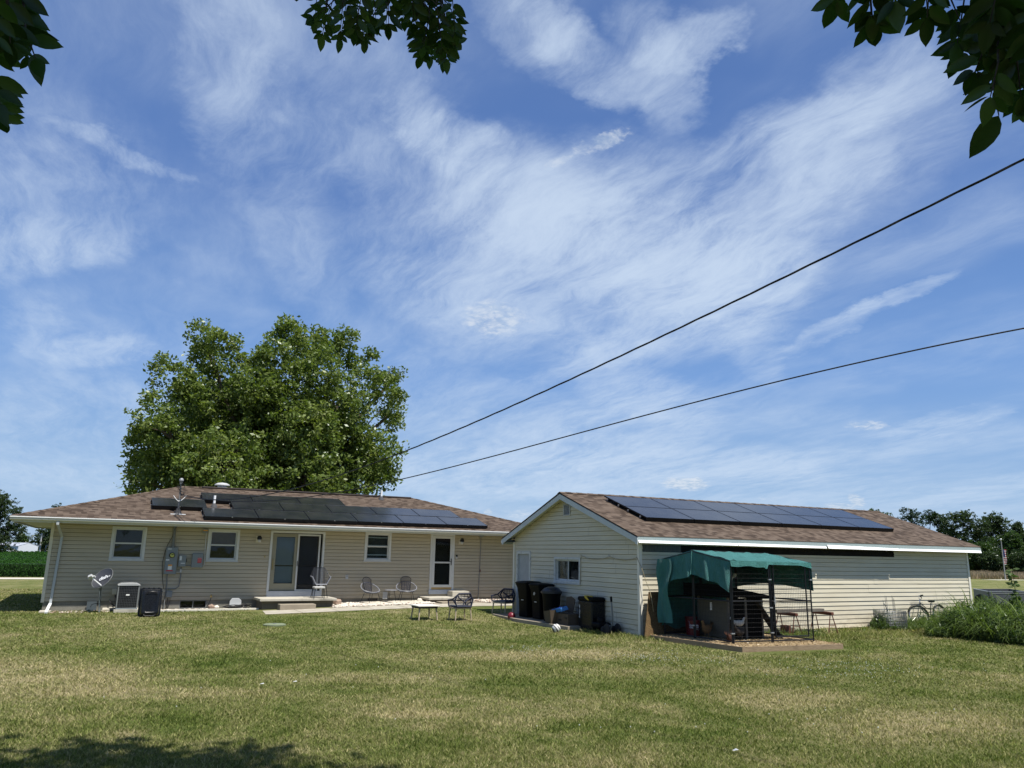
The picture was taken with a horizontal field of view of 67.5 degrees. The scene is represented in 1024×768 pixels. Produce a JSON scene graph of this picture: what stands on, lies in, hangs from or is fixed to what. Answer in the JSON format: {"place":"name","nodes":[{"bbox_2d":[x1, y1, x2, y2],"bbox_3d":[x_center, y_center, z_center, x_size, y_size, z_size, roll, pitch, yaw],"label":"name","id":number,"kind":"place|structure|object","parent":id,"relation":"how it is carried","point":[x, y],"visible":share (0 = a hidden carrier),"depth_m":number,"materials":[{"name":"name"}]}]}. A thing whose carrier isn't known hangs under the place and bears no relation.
{"place":"outdoors","nodes":[
{"label":"outdoors","id":0,"kind":"place"},
{"bbox_2d":[0,550,47,576],"bbox_3d":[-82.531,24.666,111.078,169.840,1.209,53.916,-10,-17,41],"label":"soybean crop","id":1,"kind":"object","parent":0,"point":[26,554],"visible":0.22,"depth_m":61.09,"materials":[{"name":"green plant"}]},
{"bbox_2d":[0,550,1023,767],"bbox_3d":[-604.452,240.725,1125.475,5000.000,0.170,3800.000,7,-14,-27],"label":"ground","id":2,"kind":"structure","parent":0,"point":[22,584],"depth_m":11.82,"materials":[{"name":"green plant"}]},
{"bbox_2d":[0,490,30,552],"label":"leafy tree","id":3,"kind":"object","parent":2,"relation":"on","point":[8,528],"visible":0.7,"depth_m":123.61,"materials":[{"name":"green plant"}]},
{"bbox_2d":[2,542,38,551],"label":"metal shed","id":4,"kind":"structure","parent":2,"relation":"on","point":[28,547],"depth_m":142.34,"materials":[{"name":"metal"}]},
{"bbox_2d":[24,528,50,551],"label":"leafy tree","id":5,"kind":"object","parent":2,"relation":"on","point":[38,535],"visible":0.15,"depth_m":158.51,"materials":[{"name":"green plant"}]},
{"bbox_2d":[39,503,61,551],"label":"leafy tree","id":6,"kind":"object","parent":2,"relation":"on","point":[44,542],"visible":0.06,"depth_m":138.74,"materials":[{"name":"green plant"}]},
{"bbox_2d":[87,568,112,612],"bbox_3d":[-13.005,6.514,24.075,0.693,1.404,0.648,7,-14,-27],"label":"satellite dish","id":7,"kind":"object","parent":2,"relation":"on","point":[103,577],"visible":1,"depth_m":24.18,"materials":[{"name":"metal"}]},
{"bbox_2d":[109,582,140,612],"bbox_3d":[-12.477,6.868,24.693,0.906,0.935,1.158,7,-14,-27],"label":"air conditioner","id":8,"kind":"object","parent":2,"relation":"on","point":[126,597],"visible":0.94,"depth_m":24.29,"materials":[{"name":"metal"}]},
{"bbox_2d":[137,588,162,616],"bbox_3d":[-10.845,6.548,22.958,0.623,0.836,0.483,7,-14,-27],"label":"plastic tub","id":9,"kind":"object","parent":2,"relation":"on","point":[150,600],"visible":1,"depth_m":22.85,"materials":[{"name":"black plastic"}]},
{"bbox_2d":[161,608,258,611],"bbox_3d":[-10.022,7.490,25.390,3.126,0.078,0.100,7,-14,-27],"label":"edging timber","id":10,"kind":"object","parent":2,"relation":"on","point":[179,610],"visible":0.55,"depth_m":25.34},
{"bbox_2d":[116,312,409,495],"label":"maple tree","id":11,"kind":"object","parent":2,"relation":"on","point":[263,426],"visible":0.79,"depth_m":40.05,"materials":[{"name":"green plant"}]},
{"bbox_2d":[9,483,519,613],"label":"ranch house","id":12,"kind":"structure","parent":2,"relation":"on","point":[126,538],"depth_m":27.42,"materials":[{"name":"beige plastic"}]},
{"bbox_2d":[108,526,147,560],"bbox_3d":[-12.809,5.333,25.558,1.092,1.131,0.180,7,-14,-27],"label":"window","id":13,"kind":"structure","parent":12,"relation":"in","point":[128,543],"depth_m":25.60,"materials":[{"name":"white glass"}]},
{"bbox_2d":[164,547,177,573],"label":"meter panel","id":14,"kind":"object","parent":12,"relation":"attached to","point":[171,556],"visible":1,"depth_m":25.88,"materials":[{"name":"grey metal"}]},
{"bbox_2d":[150,497,206,510],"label":"solar panel","id":15,"kind":"object","parent":12,"relation":"on","point":[172,503],"visible":0.89,"depth_m":27.00,"materials":[{"name":"black glass"}]},
{"bbox_2d":[173,478,185,526],"bbox_3d":[-11.280,3.999,26.022,0.480,1.667,1.137,7,-14,-27],"label":"service mast","id":16,"kind":"object","parent":12,"relation":"on","point":[178,510],"visible":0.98,"depth_m":26.36,"materials":[{"name":"metal"}]},
{"bbox_2d":[181,158,1023,499],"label":"power line","id":17,"kind":"object","parent":16,"relation":"attached to","point":[689,322],"visible":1,"depth_m":9.74,"materials":[{"name":"black rubber"}]},
{"bbox_2d":[181,328,1023,501],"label":"telephone line","id":18,"kind":"object","parent":16,"relation":"attached to","point":[659,411],"visible":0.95,"depth_m":14.88,"materials":[{"name":"black rubber"}]},
{"bbox_2d":[179,600,206,608],"bbox_3d":[-10.931,7.531,26.204,0.855,0.290,0.180,7,-14,-27],"label":"basement window","id":19,"kind":"structure","parent":12,"relation":"in","point":[184,604],"depth_m":26.24,"materials":[{"name":"black glass"}]},
{"bbox_2d":[191,553,203,567],"bbox_3d":[-10.830,6.067,26.332,0.377,0.482,0.144,7,-14,-27],"label":"combiner box","id":20,"kind":"object","parent":12,"relation":"attached to","point":[197,560],"visible":1,"depth_m":26.28,"materials":[{"name":"grey metal"}]},
{"bbox_2d":[205,529,240,561],"bbox_3d":[-10.208,5.701,27.009,1.101,1.128,0.410,7,-14,-27],"label":"window","id":21,"kind":"structure","parent":12,"relation":"in","point":[222,544],"depth_m":27.03,"materials":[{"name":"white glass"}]},
{"bbox_2d":[200,492,251,503],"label":"solar panel","id":22,"kind":"object","parent":12,"relation":"on","point":[234,497],"visible":0.73,"depth_m":28.98,"materials":[{"name":"black glass"}]},
{"bbox_2d":[201,508,258,520],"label":"solar panel","id":23,"kind":"object","parent":12,"relation":"on","point":[229,514],"visible":1,"depth_m":26.67,"materials":[{"name":"black glass"}]},
{"bbox_2d":[229,502,283,510],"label":"solar panel","id":24,"kind":"object","parent":12,"relation":"on","point":[258,506],"visible":0.73,"depth_m":28.36,"materials":[{"name":"black glass"}]},
{"bbox_2d":[250,495,300,503],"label":"solar panel","id":25,"kind":"object","parent":12,"relation":"on","point":[265,498],"visible":0.63,"depth_m":29.84,"materials":[{"name":"black glass"}]},
{"bbox_2d":[255,510,309,522],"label":"solar panel","id":26,"kind":"object","parent":12,"relation":"on","point":[281,516],"visible":0.94,"depth_m":27.49,"materials":[{"name":"black glass"}]},
{"bbox_2d":[266,530,325,596],"bbox_3d":[-7.886,6.563,27.957,1.981,2.338,0.210,7,-14,-27],"label":"patio door","id":27,"kind":"structure","parent":12,"relation":"in","point":[284,584],"depth_m":27.95,"materials":[{"name":"white glass"}]},
{"bbox_2d":[279,503,331,512],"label":"solar panel","id":28,"kind":"object","parent":12,"relation":"on","point":[303,507],"visible":0.77,"depth_m":29.20,"materials":[{"name":"black glass"}]},
{"bbox_2d":[296,497,345,505],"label":"solar panel","id":29,"kind":"object","parent":12,"relation":"on","point":[321,501],"visible":0.77,"depth_m":30.66,"materials":[{"name":"black glass"}]},
{"bbox_2d":[304,512,357,523],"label":"solar panel","id":30,"kind":"object","parent":12,"relation":"on","point":[331,518],"visible":0.95,"depth_m":28.30,"materials":[{"name":"black glass"}]},
{"bbox_2d":[325,505,375,513],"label":"solar panel","id":31,"kind":"object","parent":12,"relation":"on","point":[349,509],"visible":0.77,"depth_m":30.03,"materials":[{"name":"black glass"}]},
{"bbox_2d":[351,513,403,525],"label":"solar panel","id":32,"kind":"object","parent":12,"relation":"on","point":[374,519],"visible":0.94,"depth_m":29.11,"materials":[{"name":"black glass"}]},
{"bbox_2d":[363,532,391,561],"bbox_3d":[-5.223,6.293,29.559,1.091,1.108,0.410,7,-14,-27],"label":"window","id":33,"kind":"structure","parent":12,"relation":"in","point":[377,544],"depth_m":29.56,"materials":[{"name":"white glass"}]},
{"bbox_2d":[369,507,418,515],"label":"solar panel","id":34,"kind":"object","parent":12,"relation":"on","point":[392,511],"visible":0.75,"depth_m":30.84,"materials":[{"name":"black glass"}]},
{"bbox_2d":[395,515,446,526],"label":"solar panel","id":35,"kind":"object","parent":12,"relation":"on","point":[426,521],"visible":0.94,"depth_m":29.94,"materials":[{"name":"black glass"}]},
{"bbox_2d":[411,509,459,517],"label":"solar panel","id":36,"kind":"object","parent":12,"relation":"on","point":[434,513],"visible":0.79,"depth_m":31.66,"materials":[{"name":"black glass"}]},
{"bbox_2d":[428,534,454,593],"bbox_3d":[-2.792,7.156,30.509,1.072,2.342,0.209,7,-14,-27],"label":"storm door","id":37,"kind":"structure","parent":12,"relation":"in","point":[442,550],"depth_m":30.54,"materials":[{"name":"white metal"}]},
{"bbox_2d":[438,517,487,528],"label":"solar panel","id":38,"kind":"object","parent":12,"relation":"on","point":[455,522],"visible":0.95,"depth_m":30.76,"materials":[{"name":"black glass"}]},
{"bbox_2d":[253,596,336,609],"bbox_3d":[-7.660,7.778,26.995,2.630,0.485,1.300,7,-14,-27],"label":"patio porch","id":39,"kind":"object","parent":2,"relation":"on","point":[264,603],"visible":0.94,"depth_m":26.59,"materials":[{"name":"concrete"}]},
{"bbox_2d":[310,567,330,597],"bbox_3d":[-6.863,7.093,27.369,0.702,1.045,0.474,7,-14,-27],"label":"hexagon chair","id":40,"kind":"object","parent":39,"relation":"on","point":[318,576],"visible":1,"depth_m":27.56,"materials":[{"name":"black metal"}]},
{"bbox_2d":[277,603,315,609],"bbox_3d":[-7.346,7.645,26.118,1.206,0.275,0.440,7,-14,-27],"label":"porch step","id":41,"kind":"object","parent":2,"relation":"on","point":[296,606],"visible":0.56,"depth_m":25.93,"materials":[{"name":"grey concrete"}]},
{"bbox_2d":[263,603,511,613],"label":"concrete walk","id":42,"kind":"structure","parent":2,"relation":"on","point":[350,608],"depth_m":26.16,"materials":[{"name":"beige concrete"}]},
{"bbox_2d":[409,604,439,620],"bbox_3d":[-2.673,6.976,23.342,0.700,0.469,0.800,7,-14,-27],"label":"garden table","id":43,"kind":"object","parent":2,"relation":"on","point":[423,606],"visible":0.97,"depth_m":23.17,"materials":[{"name":"paint"}]},
{"bbox_2d":[419,596,466,601],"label":"step","id":44,"kind":"structure","parent":2,"relation":"on","point":[434,598],"depth_m":29.24,"materials":[{"name":"concrete"}]},
{"bbox_2d":[448,593,473,620],"bbox_3d":[-1.577,6.829,23.489,0.663,0.836,0.582,8,-14,-28],"label":"rope armchair","id":45,"kind":"object","parent":2,"relation":"on","point":[465,605],"visible":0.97,"depth_m":23.34,"materials":[{"name":"black metal"}]},
{"bbox_2d":[491,588,515,613],"bbox_3d":[-0.279,7.216,25.405,0.663,0.837,0.582,-8,-15,36],"label":"rope armchair","id":46,"kind":"object","parent":2,"relation":"on","point":[507,600],"visible":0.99,"depth_m":25.42,"materials":[{"name":"black metal"}]},
{"bbox_2d":[0,0,1023,157],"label":"overhanging tree","id":47,"kind":"object","parent":2,"relation":"on","point":[989,34],"visible":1,"depth_m":1.30,"materials":[{"name":"green plant"}]},
{"bbox_2d":[492,613,584,629],"bbox_3d":[0.748,7.178,23.184,1.040,0.100,4.699,7,-14,-27],"label":"concrete pad","id":48,"kind":"object","parent":2,"relation":"on","point":[529,620],"visible":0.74,"depth_m":22.76,"materials":[{"name":"grey concrete"}]},
{"bbox_2d":[515,581,540,616],"bbox_3d":[0.520,6.764,24.113,0.715,1.098,0.578,11,-16,-38],"label":"wheeled bin","id":49,"kind":"object","parent":48,"relation":"on","point":[525,599],"visible":0.69,"depth_m":23.89,"materials":[{"name":"black plastic"}]},
{"bbox_2d":[528,583,554,618],"bbox_3d":[0.910,6.636,23.424,0.686,1.065,0.555,10,-15,-36],"label":"wheeled bin","id":50,"kind":"object","parent":48,"relation":"on","point":[536,589],"visible":0.73,"depth_m":23.23,"materials":[{"name":"black plastic"}]},
{"bbox_2d":[541,587,561,620],"bbox_3d":[1.175,6.537,22.775,0.650,0.990,0.650,7,-14,-27],"label":"round bin","id":51,"kind":"object","parent":48,"relation":"on","point":[551,597],"visible":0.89,"depth_m":22.59,"materials":[{"name":"black plastic"}]},
{"bbox_2d":[544,610,560,623],"bbox_3d":[1.157,6.674,22.032,0.342,0.400,0.468,6,-13,-21],"label":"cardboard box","id":52,"kind":"object","parent":48,"relation":"on","point":[550,616],"visible":0.92,"depth_m":21.87,"materials":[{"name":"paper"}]},
{"bbox_2d":[557,612,578,625],"bbox_3d":[1.591,6.668,21.736,0.450,0.300,0.620,7,-14,-27],"label":"cardboard box","id":53,"kind":"object","parent":48,"relation":"on","point":[567,618],"visible":0.84,"depth_m":21.51,"materials":[{"name":"brown cardboard"}]},
{"bbox_2d":[565,596,575,612],"bbox_3d":[1.695,6.348,22.040,0.097,0.460,0.765,4,-13,-15],"label":"open carton","id":54,"kind":"object","parent":53,"relation":"on","point":[570,602],"visible":1,"depth_m":22.08,"materials":[{"name":"cardboard"}]},
{"bbox_2d":[103,641,985,732],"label":"clover flowers","id":55,"kind":"object","parent":2,"relation":"on","point":[727,665],"visible":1,"depth_m":14.51,"materials":[{"name":"white plant"}]},
{"bbox_2d":[578,595,604,629],"bbox_3d":[2.172,6.315,21.199,0.528,0.917,0.740,7,-14,-27],"label":"storage tote","id":56,"kind":"object","parent":2,"relation":"on","point":[591,609],"visible":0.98,"depth_m":20.98,"materials":[{"name":"black plastic"}]},
{"bbox_2d":[592,596,620,633],"bbox_3d":[2.513,6.176,20.511,0.405,0.962,0.840,7,-14,-27],"label":"push mower","id":57,"kind":"object","parent":2,"relation":"on","point":[602,624],"visible":0.98,"depth_m":20.34,"materials":[{"name":"black plastic"}]},
{"bbox_2d":[644,592,685,639],"bbox_3d":[3.891,5.910,19.604,1.575,1.137,0.410,7,-14,-27],"label":"strand board","id":58,"kind":"object","parent":2,"relation":"on","point":[653,625],"visible":0.29,"depth_m":19.41,"materials":[{"name":"brown wood"}]},
{"bbox_2d":[501,492,981,636],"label":"detached garage","id":59,"kind":"structure","parent":2,"relation":"on","point":[857,575],"depth_m":23.15,"materials":[{"name":"beige plastic"}]},
{"bbox_2d":[515,551,530,613],"bbox_3d":[0.407,6.603,25.290,0.117,2.106,0.972,7,-14,-27],"label":"side door","id":60,"kind":"structure","parent":59,"relation":"in","point":[523,558],"depth_m":25.49,"materials":[{"name":"white paint"}]},
{"bbox_2d":[553,557,580,584],"bbox_3d":[1.670,5.612,23.022,0.125,0.781,1.549,7,-14,-27],"label":"window","id":61,"kind":"structure","parent":59,"relation":"in","point":[566,569],"depth_m":23.07,"materials":[{"name":"white paint"}]},
{"bbox_2d":[604,496,670,509],"bbox_3d":[3.799,3.639,23.258,1.790,0.465,1.032,7,-14,-27],"label":"solar panel","id":62,"kind":"object","parent":59,"relation":"on","point":[633,502],"visible":0.79,"depth_m":23.21,"materials":[{"name":"blue glass"}]},
{"bbox_2d":[625,506,694,522],"bbox_3d":[4.276,3.800,22.279,1.790,0.465,1.032,7,-14,-27],"label":"solar panel","id":63,"kind":"object","parent":59,"relation":"on","point":[660,514],"visible":1,"depth_m":22.12,"materials":[{"name":"blue glass"}]},
{"bbox_2d":[651,498,714,510],"bbox_3d":[5.348,3.841,24.047,1.790,0.465,1.032,7,-14,-27],"label":"solar panel","id":64,"kind":"object","parent":59,"relation":"on","point":[681,504],"visible":0.58,"depth_m":24.04,"materials":[{"name":"blue glass"}]},
{"bbox_2d":[674,509,739,524],"bbox_3d":[5.825,4.003,23.068,1.790,0.465,1.032,7,-14,-27],"label":"solar panel","id":65,"kind":"object","parent":59,"relation":"on","point":[706,517],"visible":0.83,"depth_m":22.91,"materials":[{"name":"blue glass"}]},
{"bbox_2d":[694,501,755,512],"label":"solar panel","id":66,"kind":"object","parent":59,"relation":"on","point":[726,507],"visible":0.56,"depth_m":24.83,"materials":[{"name":"blue glass"}]},
{"bbox_2d":[717,511,781,526],"bbox_3d":[7.375,4.205,23.857,1.790,0.465,1.032,7,-14,-27],"label":"solar panel","id":67,"kind":"object","parent":59,"relation":"on","point":[750,519],"visible":0.82,"depth_m":23.70,"materials":[{"name":"blue glass"}]},
{"bbox_2d":[734,503,793,514],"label":"solar panel","id":68,"kind":"object","parent":59,"relation":"on","point":[765,509],"visible":0.6,"depth_m":25.62,"materials":[{"name":"blue glass"}]},
{"bbox_2d":[758,513,821,528],"bbox_3d":[8.924,4.408,24.645,1.790,0.465,1.032,7,-14,-27],"label":"solar panel","id":69,"kind":"object","parent":59,"relation":"on","point":[793,521],"visible":0.81,"depth_m":24.49,"materials":[{"name":"blue glass"}]},
{"bbox_2d":[774,506,830,516],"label":"solar panel","id":70,"kind":"object","parent":59,"relation":"on","point":[801,511],"visible":0.53,"depth_m":26.41,"materials":[{"name":"blue glass"}]},
{"bbox_2d":[797,515,858,529],"bbox_3d":[10.473,4.611,25.434,1.790,0.465,1.032,7,-14,-27],"label":"solar panel","id":71,"kind":"object","parent":59,"relation":"on","point":[830,523],"visible":0.78,"depth_m":25.28,"materials":[{"name":"blue glass"}]},
{"bbox_2d":[809,508,865,518],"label":"solar panel","id":72,"kind":"object","parent":59,"relation":"on","point":[837,513],"visible":0.56,"depth_m":27.20,"materials":[{"name":"blue glass"}]},
{"bbox_2d":[834,517,893,531],"bbox_3d":[12.022,4.814,26.222,1.790,0.465,1.032,7,-14,-27],"label":"solar panel","id":73,"kind":"object","parent":59,"relation":"on","point":[865,525],"visible":0.78,"depth_m":26.07,"materials":[{"name":"blue glass"}]},
{"bbox_2d":[650,633,843,651],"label":"kennel platform","id":74,"kind":"structure","parent":2,"relation":"on","point":[769,646],"depth_m":17.66,"materials":[{"name":"wood"}]},
{"bbox_2d":[687,620,700,635],"bbox_3d":[4.516,6.052,18.978,0.331,0.380,0.330,-3,-13,17],"label":"red bucket","id":75,"kind":"object","parent":74,"relation":"on","point":[698,627],"visible":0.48,"depth_m":18.88,"materials":[{"name":"plastic"}]},
{"bbox_2d":[683,582,768,638],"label":"hen coop","id":76,"kind":"structure","parent":74,"relation":"on","point":[705,606],"depth_m":18.72,"materials":[{"name":"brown wood"}]},
{"bbox_2d":[656,550,813,643],"bbox_3d":[5.459,5.190,18.961,2.712,2.089,2.664,7,-14,-27],"label":"dog kennel","id":77,"kind":"object","parent":74,"relation":"on","point":[675,605],"visible":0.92,"depth_m":18.80,"materials":[{"name":"green fabric"}]},
{"bbox_2d":[755,602,782,637],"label":"hen ramp","id":78,"kind":"structure","parent":74,"relation":"on","point":[766,616],"depth_m":18.82,"materials":[{"name":"brown wood"}]},
{"bbox_2d":[598,620,916,640],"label":"wall edge grass","id":79,"kind":"structure","parent":2,"relation":"on","point":[863,628],"depth_m":20.47,"materials":[{"name":"green plant"}]},
{"bbox_2d":[776,612,801,632],"bbox_3d":[7.494,6.522,20.825,0.403,0.604,0.680,7,-14,-27],"label":"sawhorse","id":80,"kind":"object","parent":2,"relation":"on","point":[794,614],"visible":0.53,"depth_m":20.64,"materials":[{"name":"wood"}]},
{"bbox_2d":[776,608,823,612],"bbox_3d":[7.884,6.221,21.035,1.820,0.082,0.150,7,-14,-27],"label":"timber plank","id":81,"kind":"object","parent":80,"relation":"on","point":[803,610],"visible":0.73,"depth_m":20.94,"materials":[{"name":"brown wood"}]},
{"bbox_2d":[870,613,899,629],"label":"leafy weeds","id":82,"kind":"object","parent":2,"relation":"on","point":[875,624],"visible":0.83,"depth_m":22.79,"materials":[{"name":"green plant"}]},
{"bbox_2d":[873,598,907,629],"bbox_3d":[11.446,6.923,23.208,1.041,0.984,0.848,7,-14,-27],"label":"wire fence roll","id":83,"kind":"object","parent":2,"relation":"on","point":[904,613],"visible":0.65,"depth_m":22.93,"materials":[{"name":"grey metal"}]},
{"bbox_2d":[896,507,927,527],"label":"leafy tree","id":84,"kind":"object","parent":2,"relation":"on","point":[909,518],"visible":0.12,"depth_m":157.28,"materials":[{"name":"green plant"}]},
{"bbox_2d":[883,604,965,630],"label":"weeds","id":85,"kind":"object","parent":2,"relation":"on","point":[916,622],"visible":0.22,"depth_m":23.57,"materials":[{"name":"green plant"}]},
{"bbox_2d":[907,595,946,621],"bbox_3d":[13.298,7.229,24.414,1.732,0.972,0.413,8,-14,-30],"label":"bicycle","id":86,"kind":"object","parent":2,"relation":"on","point":[921,607],"visible":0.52,"depth_m":24.29,"materials":[{"name":"metal"}]},
{"bbox_2d":[923,509,948,532],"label":"leafy tree","id":87,"kind":"object","parent":2,"relation":"on","point":[934,516],"visible":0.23,"depth_m":158.44,"materials":[{"name":"green plant"}]},
{"bbox_2d":[862,590,1023,644],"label":"tall weeds","id":88,"kind":"object","parent":2,"relation":"on","point":[957,607],"visible":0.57,"depth_m":20.76,"materials":[{"name":"green plant"}]},
{"bbox_2d":[938,509,993,545],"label":"leafy tree","id":89,"kind":"object","parent":2,"relation":"on","point":[962,520],"visible":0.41,"depth_m":149.98,"materials":[{"name":"green plant"}]},
{"bbox_2d":[925,593,1023,645],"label":"leafy weeds","id":90,"kind":"object","parent":2,"relation":"on","point":[943,622],"visible":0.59,"depth_m":20.89,"materials":[{"name":"green plant"}]},
{"bbox_2d":[968,539,998,570],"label":"leafy tree","id":91,"kind":"object","parent":2,"relation":"on","point":[986,546],"visible":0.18,"depth_m":127.76,"materials":[{"name":"green plant"}]},
{"bbox_2d":[973,551,1007,571],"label":"leafy tree","id":92,"kind":"object","parent":2,"relation":"on","point":[990,561],"visible":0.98,"depth_m":121.73,"materials":[{"name":"green plant"}]},
{"bbox_2d":[976,510,1013,555],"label":"leafy tree","id":93,"kind":"object","parent":2,"relation":"on","point":[997,521],"visible":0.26,"depth_m":152.02,"materials":[{"name":"green plant"}]},
{"bbox_2d":[973,588,1023,605],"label":"metal trailer","id":94,"kind":"object","parent":2,"relation":"on","point":[1001,593],"visible":0.43,"depth_m":35.06,"materials":[{"name":"metal"}]},
{"bbox_2d":[989,530,1023,571],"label":"leafy tree","id":95,"kind":"object","parent":2,"relation":"on","point":[1010,541],"visible":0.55,"depth_m":123.42,"materials":[{"name":"green plant"}]},
{"bbox_2d":[1005,568,1021,613],"bbox_3d":[15.563,6.638,23.667,0.424,1.884,0.500,-5,-14,24],"label":"tall weed","id":96,"kind":"object","parent":2,"relation":"on","point":[1009,574],"visible":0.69,"depth_m":23.74,"materials":[{"name":"green plant"}]},
{"bbox_2d":[1006,549,1023,571],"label":"leafy tree","id":97,"kind":"object","parent":2,"relation":"on","point":[1016,559],"visible":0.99,"depth_m":118.35,"materials":[{"name":"green plant"}]},
{"bbox_2d":[1011,521,1023,550],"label":"leafy tree","id":98,"kind":"object","parent":2,"relation":"on","point":[1017,527],"visible":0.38,"depth_m":138.10,"materials":[{"name":"green plant"}]},
{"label":"gravel bed","id":99,"kind":"structure","parent":2,"relation":"on","visible":0},
{"bbox_2d":[359,600,425,603],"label":"stone slab","id":100,"kind":"structure","parent":99,"relation":"on","point":[389,601],"depth_m":28.65,"materials":[{"name":"white stone"}]},
{"bbox_2d":[360,577,379,602],"bbox_3d":[-5.255,7.636,28.438,0.603,0.906,0.807,-9,-16,39],"label":"cord chair","id":101,"kind":"object","parent":100,"relation":"on","point":[367,591],"visible":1,"depth_m":28.55,"materials":[{"name":"black metal"}]},
{"bbox_2d":[396,576,416,600],"bbox_3d":[-4.014,7.782,29.137,0.807,0.906,0.603,5,-13,-17],"label":"cord chair","id":102,"kind":"object","parent":100,"relation":"on","point":[406,587],"visible":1,"depth_m":29.29,"materials":[{"name":"plastic"}]},
{"bbox_2d":[332,599,509,607],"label":"gravel","id":103,"kind":"structure","parent":99,"relation":"on","point":[351,604],"depth_m":27.77,"materials":[{"name":"white gravel"}]},
{"bbox_2d":[0,0,1023,544],"label":"sky","id":104,"kind":"structure","parent":0,"point":[588,182],"materials":[{"name":"blue"}]},
{"bbox_2d":[970,569,1023,578],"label":"tall dry grass","id":105,"kind":"structure","parent":0,"point":[981,574],"depth_m":94.75,"materials":[{"name":"plant"}]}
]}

